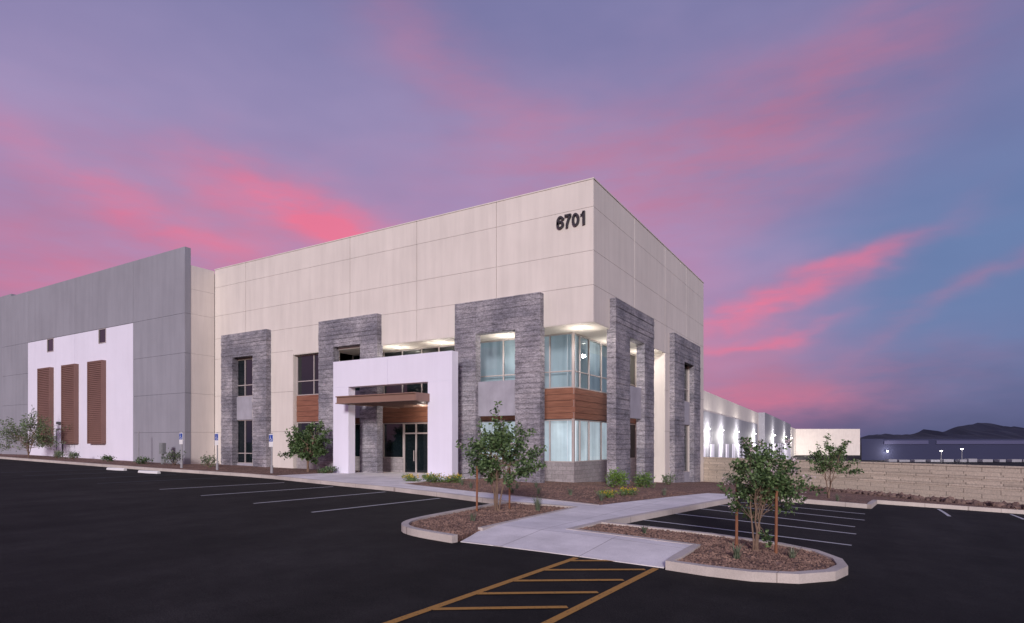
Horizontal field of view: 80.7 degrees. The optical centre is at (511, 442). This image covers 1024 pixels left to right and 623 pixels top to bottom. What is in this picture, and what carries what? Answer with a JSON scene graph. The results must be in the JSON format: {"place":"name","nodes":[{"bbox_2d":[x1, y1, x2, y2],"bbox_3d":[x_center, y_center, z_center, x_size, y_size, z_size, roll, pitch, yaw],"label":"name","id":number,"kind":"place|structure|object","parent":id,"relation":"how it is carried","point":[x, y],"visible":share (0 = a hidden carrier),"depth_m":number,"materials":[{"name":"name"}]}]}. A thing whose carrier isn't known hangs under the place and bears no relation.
{"place":"outdoors","nodes":[
{"label":"outdoors","id":0,"kind":"place"},
{"bbox_2d":[298,423,318,455],"bbox_3d":[-11.662,-0.145,35.601,2.910,2.090,0.001,0,0,31],"label":"bay lower window glass","id":1,"kind":"object","parent":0,"point":[301,426],"visible":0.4,"depth_m":36.09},
{"bbox_2d":[277,471,729,567],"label":"concrete sidewalk","id":2,"kind":"structure","parent":0,"point":[550,533],"depth_m":12.93,"materials":[{"name":"concrete"}]},
{"bbox_2d":[403,422,427,473],"bbox_3d":[-5.324,0.315,33.568,1.800,2.870,0.103,0,0,31],"label":"entry door frame","id":3,"kind":"object","parent":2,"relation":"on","point":[415,433],"visible":0.7,"depth_m":33.54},
{"bbox_2d":[405,424,426,472],"bbox_3d":[-5.323,0.315,33.569,1.740,2.810,0.001,0,0,31],"label":"entry door glass","id":4,"kind":"object","parent":3,"relation":"in","point":[421,452],"visible":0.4,"depth_m":33.53,"materials":[{"name":"glass"}]},
{"bbox_2d":[0,445,1023,622],"bbox_3d":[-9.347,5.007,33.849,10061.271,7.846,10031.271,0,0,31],"label":"asphalt parking lot ground","id":5,"kind":"structure","parent":0,"point":[87,548],"depth_m":10.06,"materials":[{"name":"asphalt"}]},
{"bbox_2d":[0,469,201,483],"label":"accessible stall marking","id":6,"kind":"object","parent":5,"relation":"on","point":[104,477],"visible":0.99,"depth_m":28.29,"materials":[{"name":"blue paint"}]},
{"bbox_2d":[0,247,215,463],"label":"gray warehouse wing","id":7,"kind":"structure","parent":5,"relation":"on","point":[112,361],"depth_m":42.39,"materials":[{"name":"concrete"}]},
{"bbox_2d":[48,339,52,350],"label":"high window glass","id":8,"kind":"structure","parent":7,"relation":"in","point":[50,342],"depth_m":47.68,"materials":[{"name":"black"}]},
{"bbox_2d":[57,429,61,456],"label":"service door","id":9,"kind":"structure","parent":7,"relation":"in","point":[59,447],"depth_m":46.76,"materials":[{"name":"white paint"}]},
{"bbox_2d":[99,329,104,342],"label":"window","id":10,"kind":"structure","parent":7,"relation":"in","point":[101,332],"depth_m":43.62,"materials":[{"name":"black"}]},
{"bbox_2d":[106,467,126,470],"bbox_3d":[-21.572,1.441,32.870,1.800,0.130,0.180,0,0,31],"label":"wheel stop","id":11,"kind":"object","parent":5,"relation":"on","point":[120,469],"visible":1,"depth_m":32.64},
{"bbox_2d":[138,470,160,473],"bbox_3d":[-18.582,1.502,30.855,1.800,0.130,0.180,0,0,31],"label":"wheel stop","id":12,"kind":"object","parent":5,"relation":"on","point":[151,472],"visible":1,"depth_m":30.69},
{"bbox_2d":[0,454,359,475],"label":"planting bed","id":13,"kind":"object","parent":5,"relation":"on","point":[254,470],"visible":0.45,"depth_m":35.82,"materials":[{"name":"soil"}]},
{"bbox_2d":[0,405,69,456],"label":"desert tree","id":14,"kind":"object","parent":13,"relation":"on","point":[30,435],"visible":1,"depth_m":44.37,"materials":[{"name":"green plant"}]},
{"bbox_2d":[53,450,66,457],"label":"shrub","id":15,"kind":"object","parent":13,"relation":"on","point":[58,454],"visible":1,"depth_m":43.78,"materials":[{"name":"green plant"}]},
{"bbox_2d":[64,451,80,458],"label":"shrub","id":16,"kind":"object","parent":13,"relation":"on","point":[73,455],"visible":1,"depth_m":42.52,"materials":[{"name":"green plant"}]},
{"bbox_2d":[100,454,116,461],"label":"shrub","id":17,"kind":"object","parent":13,"relation":"on","point":[109,457],"visible":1,"depth_m":40.28,"materials":[{"name":"green plant"}]},
{"bbox_2d":[133,456,153,463],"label":"shrub","id":18,"kind":"object","parent":13,"relation":"on","point":[141,460],"visible":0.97,"depth_m":37.81,"materials":[{"name":"green plant"}]},
{"bbox_2d":[159,443,165,463],"bbox_3d":[-21.921,0.741,37.833,0.480,1.450,0.270,0,0,31],"label":"utility pedestal","id":19,"kind":"object","parent":13,"relation":"on","point":[162,448],"visible":0.79,"depth_m":37.78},
{"bbox_2d":[161,448,185,464],"bbox_3d":[-20.771,0.867,36.959,1.314,1.129,1.513,0,0,-34],"label":"shrub","id":20,"kind":"object","parent":13,"relation":"on","point":[171,454],"visible":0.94,"depth_m":36.85,"materials":[{"name":"green plant"}]},
{"bbox_2d":[179,432,182,467],"bbox_3d":[-18.663,0.466,34.040,0.320,2.150,0.151,0,0,31],"label":"accessible parking sign","id":21,"kind":"object","parent":13,"relation":"on","point":[181,443],"visible":0.94,"depth_m":34.01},
{"bbox_2d":[198,455,221,466],"bbox_3d":[-17.664,1.031,35.211,1.370,1.019,0.871,0,0,14],"label":"shrub","id":22,"kind":"object","parent":13,"relation":"on","point":[209,459],"visible":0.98,"depth_m":35.18,"materials":[{"name":"green plant"}]},
{"bbox_2d":[215,432,218,469],"bbox_3d":[-15.984,0.517,32.676,0.320,2.150,0.151,0,0,31],"label":"accessible parking sign","id":23,"kind":"object","parent":13,"relation":"on","point":[216,443],"visible":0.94,"depth_m":32.64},
{"bbox_2d":[269,433,272,472],"bbox_3d":[-12.231,0.590,30.672,0.320,2.150,0.151,0,0,31],"label":"accessible parking sign","id":24,"kind":"object","parent":13,"relation":"on","point":[271,446],"visible":0.94,"depth_m":30.64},
{"bbox_2d":[277,420,331,471],"bbox_3d":[-10.956,0.175,32.650,2.886,2.882,1.938,0,0,4],"label":"olive tree","id":25,"kind":"object","parent":13,"relation":"on","point":[307,443],"visible":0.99,"depth_m":32.33,"materials":[{"name":"green plant"}]},
{"bbox_2d":[317,465,339,472],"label":"shrub","id":26,"kind":"object","parent":13,"relation":"on","point":[332,468],"visible":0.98,"depth_m":30.89,"materials":[{"name":"green plant"}]},
{"bbox_2d":[221,329,270,466],"bbox_3d":[-16.847,-2.260,38.162,4.532,9.380,0.470,0,0,31],"label":"stone portal","id":27,"kind":"object","parent":5,"relation":"on","point":[256,345],"visible":0.83,"depth_m":37.55,"materials":[{"name":"stone"}]},
{"bbox_2d":[238,360,251,396],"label":"window frame","id":28,"kind":"object","parent":27,"relation":"attached to","point":[245,385],"visible":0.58,"depth_m":38.55,"materials":[{"name":"metal"}]},
{"bbox_2d":[238,360,251,395],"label":"window glass","id":29,"kind":"object","parent":28,"relation":"attached to","point":[241,376],"visible":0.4,"depth_m":38.64,"materials":[{"name":"black"}]},
{"bbox_2d":[0,456,508,542],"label":"concrete curb","id":30,"kind":"structure","parent":5,"relation":"on","point":[407,528],"depth_m":22.56,"materials":[{"name":"concrete"}]},
{"bbox_2d":[254,492,379,503],"bbox_3d":[-6.246,1.832,20.301,0.100,0.009,5.315,0,0,35],"label":"parking stall line","id":31,"kind":"object","parent":5,"relation":"on","point":[319,497],"visible":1,"depth_m":19.93,"materials":[{"name":"white paint"}]},
{"bbox_2d":[317,353,359,458],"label":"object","id":32,"kind":"object","parent":5,"relation":"on","point":[342,356],"visible":0.04,"depth_m":35.51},
{"bbox_2d":[318,313,382,472],"bbox_3d":[-9.029,-2.240,33.503,4.532,9.340,0.469,0,0,31],"label":"stone portal entry","id":33,"kind":"object","parent":5,"relation":"on","point":[364,332],"visible":0.56,"depth_m":32.80,"materials":[{"name":"stone"}]},
{"bbox_2d":[355,390,359,417],"bbox_3d":[-8.998,-2.120,33.606,2.050,1.500,0.180,0,0,31],"label":"stone portal entry spandrel panel","id":34,"kind":"object","parent":33,"relation":"attached to","point":[357,411],"visible":0.11,"depth_m":33.21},
{"bbox_2d":[316,498,438,511],"bbox_3d":[-3.925,1.880,18.336,0.100,0.008,5.116,0,0,35],"label":"parking stall line","id":35,"kind":"object","parent":5,"relation":"on","point":[374,505],"visible":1,"depth_m":18.00,"materials":[{"name":"white paint"}]},
{"bbox_2d":[333,351,457,478],"bbox_3d":[-5.958,-0.755,29.897,7.730,6.970,0.480,0,0,31],"label":"white entry portal","id":36,"kind":"object","parent":5,"relation":"on","point":[437,372],"visible":0.73,"depth_m":28.82,"materials":[{"name":"paint"}]},
{"bbox_2d":[335,392,429,408],"bbox_3d":[-5.413,-2.120,30.782,5.100,0.380,4.720,0,0,31],"label":"steel canopy","id":37,"kind":"object","parent":36,"relation":"attached to","point":[403,400],"visible":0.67,"depth_m":29.12,"materials":[{"name":"brown metal"}]},
{"bbox_2d":[216,227,688,471],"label":"wall joint backing","id":38,"kind":"object","parent":5,"relation":"on","point":[246,358],"depth_m":40.04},
{"bbox_2d":[215,179,702,482],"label":"concrete wall panels","id":39,"kind":"object","parent":5,"relation":"on","point":[415,281],"visible":0.82,"depth_m":31.54,"materials":[{"name":"beige paint"}]},
{"bbox_2d":[214,177,703,282],"bbox_3d":[-2.978,-11.485,41.694,27.150,0.050,20.060,0,0,31],"label":"parapet coping","id":40,"kind":"object","parent":39,"relation":"on","point":[474,207],"visible":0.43,"depth_m":31.11,"materials":[{"name":"beige paint"}]},
{"bbox_2d":[237,396,689,481],"bbox_3d":[-3.001,0.495,38.529,29.679,6.870,2.137,0,0,-2],"label":"spandrel infill","id":41,"kind":"object","parent":39,"relation":"attached to","point":[244,408],"visible":0.36,"depth_m":38.58,"materials":[{"name":"grey concrete"}]},
{"bbox_2d":[238,420,251,463],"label":"window frame","id":42,"kind":"object","parent":41,"relation":"on","point":[245,453],"visible":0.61,"depth_m":38.55,"materials":[{"name":"metal"}]},
{"bbox_2d":[238,421,251,462],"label":"window glass","id":43,"kind":"object","parent":42,"relation":"attached to","point":[241,438],"visible":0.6,"depth_m":38.64,"materials":[{"name":"black"}]},
{"bbox_2d":[684,425,687,471],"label":"window frame","id":44,"kind":"object","parent":41,"relation":"attached to","point":[687,448],"visible":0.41,"depth_m":40.01,"materials":[{"name":"metal"}]},
{"bbox_2d":[684,426,686,470],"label":"window glass","id":45,"kind":"object","parent":44,"relation":"attached to","point":[685,443],"visible":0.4,"depth_m":39.60,"materials":[{"name":"black"}]},
{"bbox_2d":[685,365,687,401],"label":"window frame","id":46,"kind":"object","parent":41,"relation":"on","point":[687,384],"visible":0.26,"depth_m":40.01,"materials":[{"name":"metal"}]},
{"bbox_2d":[684,365,686,400],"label":"window glass","id":47,"kind":"object","parent":46,"relation":"attached to","point":[685,385],"visible":0.2,"depth_m":39.60,"materials":[{"name":"black"}]},
{"bbox_2d":[556,210,584,228],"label":"address numbers","id":48,"kind":"object","parent":39,"relation":"attached to","point":[569,215],"visible":1,"depth_m":26.61,"materials":[{"name":"black metal"}]},
{"bbox_2d":[297,457,635,482],"bbox_3d":[-2.797,2.210,32.479,20.434,2.640,7.725,0,0,1],"label":"cmu wainscot","id":49,"kind":"object","parent":5,"relation":"on","point":[593,471],"visible":0.24,"depth_m":30.46,"materials":[{"name":"concrete"}]},
{"bbox_2d":[481,419,571,462],"bbox_3d":[0.002,-0.080,30.394,6.800,2.060,0.103,0,0,31],"label":"corner lower front frame","id":50,"kind":"object","parent":49,"relation":"on","point":[549,437],"visible":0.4,"depth_m":29.25,"materials":[{"name":"metal"}]},
{"bbox_2d":[572,332,574,462],"bbox_3d":[2.913,-2.143,28.637,0.120,6.185,0.120,0,0,31],"label":"corner post","id":51,"kind":"object","parent":49,"relation":"on","point":[573,386],"visible":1,"depth_m":28.59,"materials":[{"name":"metal"}]},
{"bbox_2d":[575,419,606,461],"bbox_3d":[4.740,-0.080,31.739,0.103,2.060,7.200,0,0,31],"label":"window frame","id":52,"kind":"object","parent":49,"relation":"on","point":[579,440],"visible":0.66,"depth_m":30.20,"materials":[{"name":"metal"}]},
{"bbox_2d":[294,353,663,481],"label":"recess return walls","id":53,"kind":"structure","parent":5,"relation":"on","point":[658,415],"depth_m":35.51,"materials":[{"name":"beige paint"}]},
{"bbox_2d":[297,354,318,395],"bbox_3d":[-11.662,-4.025,35.600,2.970,2.410,0.103,0,0,31],"label":"bay upper window frame","id":54,"kind":"object","parent":53,"relation":"attached to","point":[313,380],"visible":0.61,"depth_m":35.58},
{"bbox_2d":[298,355,318,394],"bbox_3d":[-11.662,-4.025,35.601,2.910,2.350,0.001,0,0,31],"label":"bay upper window glass","id":55,"kind":"object","parent":54,"relation":"in","point":[305,368],"visible":0.6,"depth_m":35.91,"materials":[{"name":"glass"}]},
{"bbox_2d":[355,423,403,457],"bbox_3d":[-7.815,-0.120,35.053,4.000,2.000,0.103,0,0,31],"label":"storefront frame","id":56,"kind":"object","parent":53,"relation":"attached to","point":[383,440],"visible":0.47,"depth_m":34.75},
{"bbox_2d":[355,424,402,456],"bbox_3d":[-7.814,-0.120,35.054,3.940,1.940,0.001,0,0,31],"label":"storefront glass","id":57,"kind":"object","parent":56,"relation":"in","point":[393,440],"visible":0.4,"depth_m":34.51,"materials":[{"name":"glass"}]},
{"bbox_2d":[297,388,634,423],"bbox_3d":[-2.801,-1.968,32.482,20.404,1.705,7.697,0,0,1],"label":"siding backing","id":58,"kind":"object","parent":53,"relation":"attached to","point":[487,420],"visible":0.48,"depth_m":31.31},
{"bbox_2d":[352,345,453,393],"bbox_3d":[-6.226,-3.925,34.106,7.700,2.610,0.103,0,0,31],"label":"clerestory frame","id":59,"kind":"object","parent":58,"relation":"on","point":[438,347],"visible":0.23,"depth_m":33.63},
{"bbox_2d":[353,346,454,393],"bbox_3d":[-6.225,-3.925,34.107,7.640,2.550,0.001,0,0,31],"label":"clerestory glass","id":60,"kind":"object","parent":59,"relation":"in","point":[406,388],"visible":0.2,"depth_m":33.83,"materials":[{"name":"glass"}]},
{"bbox_2d":[297,388,635,423],"bbox_3d":[-2.796,-1.981,32.453,20.435,1.678,7.748,0,0,1],"label":"wood siding band","id":61,"kind":"object","parent":58,"relation":"attached to","point":[569,397],"visible":0.49,"depth_m":30.90,"materials":[{"name":"wood"}]},
{"bbox_2d":[481,333,571,388],"bbox_3d":[0.002,-3.925,30.394,6.800,2.610,0.103,0,0,31],"label":"corner upper front frame","id":62,"kind":"object","parent":58,"relation":"on","point":[549,372],"visible":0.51,"depth_m":29.28,"materials":[{"name":"metal"}]},
{"bbox_2d":[481,334,575,387],"bbox_3d":[0.151,-3.925,30.644,6.800,2.610,0.020,0,0,31],"label":"corner upper front shade","id":63,"kind":"object","parent":62,"relation":"attached to","point":[491,358],"visible":0.43,"depth_m":30.65,"materials":[{"name":"teal"}]},
{"bbox_2d":[481,421,575,460],"bbox_3d":[0.151,-0.080,30.644,6.800,2.060,0.020,0,0,31],"label":"window glass","id":64,"kind":"object","parent":58,"relation":"hanging from","point":[558,440],"visible":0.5,"depth_m":29.43,"materials":[{"name":"grey"}]},
{"bbox_2d":[567,421,606,460],"bbox_3d":[4.490,-0.080,31.888,0.020,2.060,7.200,0,0,31],"label":"window glass","id":65,"kind":"object","parent":58,"relation":"hanging from","point":[594,440],"visible":0.5,"depth_m":31.25,"materials":[{"name":"grey"}]},
{"bbox_2d":[575,333,606,393],"bbox_3d":[4.740,-3.925,31.739,0.103,2.610,7.200,0,0,31],"label":"window frame","id":66,"kind":"object","parent":58,"relation":"on","point":[579,372],"visible":0.69,"depth_m":30.20,"materials":[{"name":"metal"}]},
{"bbox_2d":[294,321,664,355],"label":"soffit","id":67,"kind":"structure","parent":53,"relation":"on","point":[593,330],"depth_m":30.33,"materials":[{"name":"paint"}]},
{"bbox_2d":[567,334,606,392],"bbox_3d":[4.490,-3.925,31.888,0.020,2.610,7.200,0,0,31],"label":"window glass","id":68,"kind":"object","parent":67,"relation":"hanging from","point":[594,363],"visible":0.57,"depth_m":31.25,"materials":[{"name":"teal"}]},
{"bbox_2d":[409,503,561,541],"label":"planting island","id":69,"kind":"structure","parent":5,"relation":"on","point":[464,536],"depth_m":14.32,"materials":[{"name":"stone"}]},
{"bbox_2d":[411,503,569,535],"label":"gravel","id":70,"kind":"structure","parent":69,"relation":"on","point":[479,512],"depth_m":14.69,"materials":[{"name":"gravel"}]},
{"bbox_2d":[455,401,546,510],"bbox_3d":[-0.312,0.406,16.457,2.407,3.060,1.837,0,0,-12],"label":"crape myrtle tree","id":71,"kind":"object","parent":69,"relation":"on","point":[501,444],"visible":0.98,"depth_m":16.19,"materials":[{"name":"green plant"}]},
{"bbox_2d":[532,497,541,510],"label":"desert grass tuft","id":72,"kind":"object","parent":69,"relation":"on","point":[538,503],"visible":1,"depth_m":16.33,"materials":[{"name":"green plant"}]},
{"bbox_2d":[454,292,544,482],"bbox_3d":[-0.663,-2.030,28.516,4.772,9.520,0.470,0,0,31],"label":"stone portal corner","id":73,"kind":"object","parent":5,"relation":"on","point":[522,316],"visible":0.63,"depth_m":27.83,"materials":[{"name":"stone"}]},
{"bbox_2d":[478,380,514,415],"bbox_3d":[-0.644,-2.100,28.627,2.200,1.660,0.180,0,0,31],"label":"stone portal corner spandrel panel","id":74,"kind":"object","parent":73,"relation":"attached to","point":[491,392],"visible":0.73,"depth_m":28.55,"materials":[{"name":"paint"}]},
{"bbox_2d":[384,557,657,622],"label":"crosswalk marking","id":75,"kind":"object","parent":5,"relation":"on","point":[570,610],"visible":0.97,"depth_m":8.15,"materials":[{"name":"yellow paint"}]},
{"bbox_2d":[478,501,576,530],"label":"concrete curb","id":76,"kind":"structure","parent":5,"relation":"on","point":[482,528],"depth_m":15.39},
{"bbox_2d":[480,492,598,504],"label":"concrete curb","id":77,"kind":"structure","parent":5,"relation":"on","point":[544,498],"depth_m":18.93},
{"bbox_2d":[607,297,653,484],"bbox_3d":[6.030,-1.770,30.186,0.470,9.800,5.680,0,0,31],"label":"stone portal side","id":78,"kind":"object","parent":5,"relation":"on","point":[628,324],"visible":0.77,"depth_m":28.93,"materials":[{"name":"stone"}]},
{"bbox_2d":[630,386,640,418],"bbox_3d":[6.072,-2.020,30.363,0.180,1.600,2.200,0,0,31],"label":"stone portal side spandrel panel","id":79,"kind":"object","parent":78,"relation":"attached to","point":[635,404],"visible":0.56,"depth_m":30.48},
{"bbox_2d":[669,332,700,482],"bbox_3d":[11.167,-1.020,38.677,0.340,11.100,6.332,0,0,31],"label":"stone portal rear","id":80,"kind":"object","parent":5,"relation":"on","point":[683,352],"visible":0.81,"depth_m":37.41,"materials":[{"name":"stone"}]},
{"bbox_2d":[567,521,847,583],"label":"concrete curb","id":81,"kind":"structure","parent":5,"relation":"on","point":[838,570],"depth_m":9.66,"materials":[{"name":"concrete"}]},
{"bbox_2d":[580,523,835,571],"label":"planting island","id":82,"kind":"structure","parent":5,"relation":"on","point":[761,562],"depth_m":10.80,"materials":[{"name":"gravel"}]},
{"bbox_2d":[728,541,743,558],"bbox_3d":[3.901,1.875,10.499,0.308,0.308,0.343,0,0,31],"label":"desert grass tuft","id":83,"kind":"object","parent":82,"relation":"on","point":[736,553],"visible":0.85,"depth_m":10.44,"materials":[{"name":"green plant"}]},
{"bbox_2d":[717,436,827,553],"bbox_3d":[4.723,1.012,11.339,1.895,2.279,1.261,0,0,-16],"label":"crape myrtle tree","id":84,"kind":"object","parent":82,"relation":"on","point":[767,482],"visible":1,"depth_m":11.16,"materials":[{"name":"green plant"}]},
{"bbox_2d":[786,545,798,557],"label":"desert grass tuft","id":85,"kind":"object","parent":82,"relation":"on","point":[792,555],"visible":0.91,"depth_m":10.74,"materials":[{"name":"green plant"}]},
{"bbox_2d":[407,478,1023,509],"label":"front planting bed","id":86,"kind":"object","parent":5,"relation":"on","point":[696,487],"visible":0.46,"depth_m":24.61,"materials":[{"name":"soil"}]},
{"bbox_2d":[401,473,419,481],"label":"shrub","id":87,"kind":"object","parent":86,"relation":"on","point":[408,477],"visible":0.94,"depth_m":26.28,"materials":[{"name":"yellow plant"}]},
{"bbox_2d":[421,472,443,482],"bbox_3d":[-3.423,1.552,26.014,1.067,0.623,1.079,0,0,1],"label":"shrub","id":88,"kind":"object","parent":86,"relation":"on","point":[430,477],"visible":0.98,"depth_m":25.93,"materials":[{"name":"green plant"}]},
{"bbox_2d":[440,473,464,482],"bbox_3d":[-2.575,1.559,26.014,1.086,0.544,0.767,0,0,-2],"label":"shrub","id":89,"kind":"object","parent":86,"relation":"on","point":[454,478],"visible":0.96,"depth_m":25.93,"materials":[{"name":"green plant"}]},
{"bbox_2d":[598,489,616,497],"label":"shrub","id":90,"kind":"object","parent":86,"relation":"on","point":[607,493],"visible":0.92,"depth_m":20.06,"materials":[{"name":"green plant"}]},
{"bbox_2d":[605,467,634,487],"bbox_3d":[4.259,1.488,24.567,1.122,0.975,1.193,0,0,-31],"label":"shrub","id":91,"kind":"object","parent":86,"relation":"on","point":[620,482],"visible":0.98,"depth_m":24.46,"materials":[{"name":"green plant"}]},
{"bbox_2d":[617,486,639,495],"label":"shrub","id":92,"kind":"object","parent":86,"relation":"on","point":[624,490],"visible":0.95,"depth_m":20.91,"materials":[{"name":"green plant"}]},
{"bbox_2d":[631,471,655,487],"bbox_3d":[5.584,1.625,25.657,1.196,0.927,1.122,0,0,31],"label":"shrub","id":93,"kind":"object","parent":86,"relation":"on","point":[647,479],"visible":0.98,"depth_m":25.54,"materials":[{"name":"green plant"}]},
{"bbox_2d":[661,472,677,484],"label":"shrub","id":94,"kind":"object","parent":86,"relation":"on","point":[665,478],"visible":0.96,"depth_m":29.86,"materials":[{"name":"green plant"}]},
{"bbox_2d":[718,471,741,484],"bbox_3d":[12.904,2.141,35.309,1.458,0.894,1.838,0,0,31],"label":"shrub","id":95,"kind":"object","parent":86,"relation":"on","point":[728,481],"visible":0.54,"depth_m":35.24,"materials":[{"name":"green plant"}]},
{"bbox_2d":[806,433,863,497],"bbox_3d":[12.551,0.909,23.675,1.776,2.622,1.554,0,0,-11],"label":"crape myrtle tree","id":96,"kind":"object","parent":86,"relation":"on","point":[825,464],"visible":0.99,"depth_m":23.62,"materials":[{"name":"green plant"}]},
{"bbox_2d":[789,485,1023,508],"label":"riprap rocks","id":97,"kind":"object","parent":86,"relation":"on","point":[1016,505],"visible":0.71,"depth_m":27.99,"materials":[{"name":"stone"}]},
{"bbox_2d":[647,520,847,544],"bbox_3d":[5.305,2.099,14.290,4.817,0.193,0.100,0,0,36],"label":"parking stall line","id":98,"kind":"object","parent":5,"relation":"on","point":[747,532],"visible":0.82,"depth_m":14.22,"materials":[{"name":"white paint"}]},
{"bbox_2d":[676,513,853,533],"bbox_3d":[6.364,2.103,15.871,4.717,0.190,0.100,0,0,36],"label":"parking stall line","id":99,"kind":"object","parent":5,"relation":"on","point":[771,524],"visible":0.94,"depth_m":15.58,"materials":[{"name":"white paint"}]},
{"bbox_2d":[706,509,854,526],"bbox_3d":[7.269,2.107,17.194,4.472,0.180,0.100,0,0,41],"label":"parking stall line","id":100,"kind":"object","parent":5,"relation":"on","point":[787,518],"visible":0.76,"depth_m":16.70,"materials":[{"name":"white paint"}]},
{"bbox_2d":[703,390,859,472],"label":"dock warehouse","id":101,"kind":"structure","parent":5,"relation":"on","point":[727,425],"depth_m":189.28,"materials":[{"name":"beige paint"}]},
{"bbox_2d":[703,443,790,472],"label":"dock doors","id":102,"kind":"structure","parent":101,"relation":"in","point":[779,444],"depth_m":148.95,"materials":[{"name":"white paint"}]},
{"bbox_2d":[600,496,1023,523],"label":"concrete curb","id":103,"kind":"structure","parent":5,"relation":"on","point":[871,504],"depth_m":20.79,"materials":[{"name":"concrete"}]},
{"bbox_2d":[703,457,1023,503],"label":"block perimeter wall","id":104,"kind":"structure","parent":5,"relation":"on","point":[983,483],"depth_m":29.78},
{"bbox_2d":[862,439,1023,459],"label":"distant warehouse","id":105,"kind":"structure","parent":5,"relation":"on","point":[912,449],"depth_m":300.00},
{"bbox_2d":[885,459,1023,461],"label":"parked trailer row","id":106,"kind":"object","parent":5,"relation":"on","point":[970,460],"visible":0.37,"depth_m":275.00,"materials":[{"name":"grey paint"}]},
{"bbox_2d":[0,0,1023,437],"label":"sky","id":107,"kind":"structure","parent":0,"point":[842,181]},
{"bbox_2d":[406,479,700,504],"bbox_3d":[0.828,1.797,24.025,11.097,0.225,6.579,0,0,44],"label":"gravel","id":108,"kind":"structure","parent":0,"point":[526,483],"depth_m":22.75,"materials":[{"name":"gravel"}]},
{"bbox_2d":[630,425,634,457],"bbox_3d":[6.987,-0.080,35.511,0.001,2.000,1.520,0,0,31],"label":"window","id":109,"kind":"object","parent":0,"point":[632,441],"visible":0.6,"depth_m":35.80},
{"bbox_2d":[630,355,634,386],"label":"window frame","id":110,"kind":"object","parent":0,"point":[632,369],"visible":0.4,"depth_m":35.80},
{"bbox_2d":[860,423,1023,444],"bbox_3d":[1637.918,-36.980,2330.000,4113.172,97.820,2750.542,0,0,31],"label":"mountain ridge","id":111,"kind":"structure","parent":0,"point":[983,431],"depth_m":2474.91,"materials":[{"name":"stone"}]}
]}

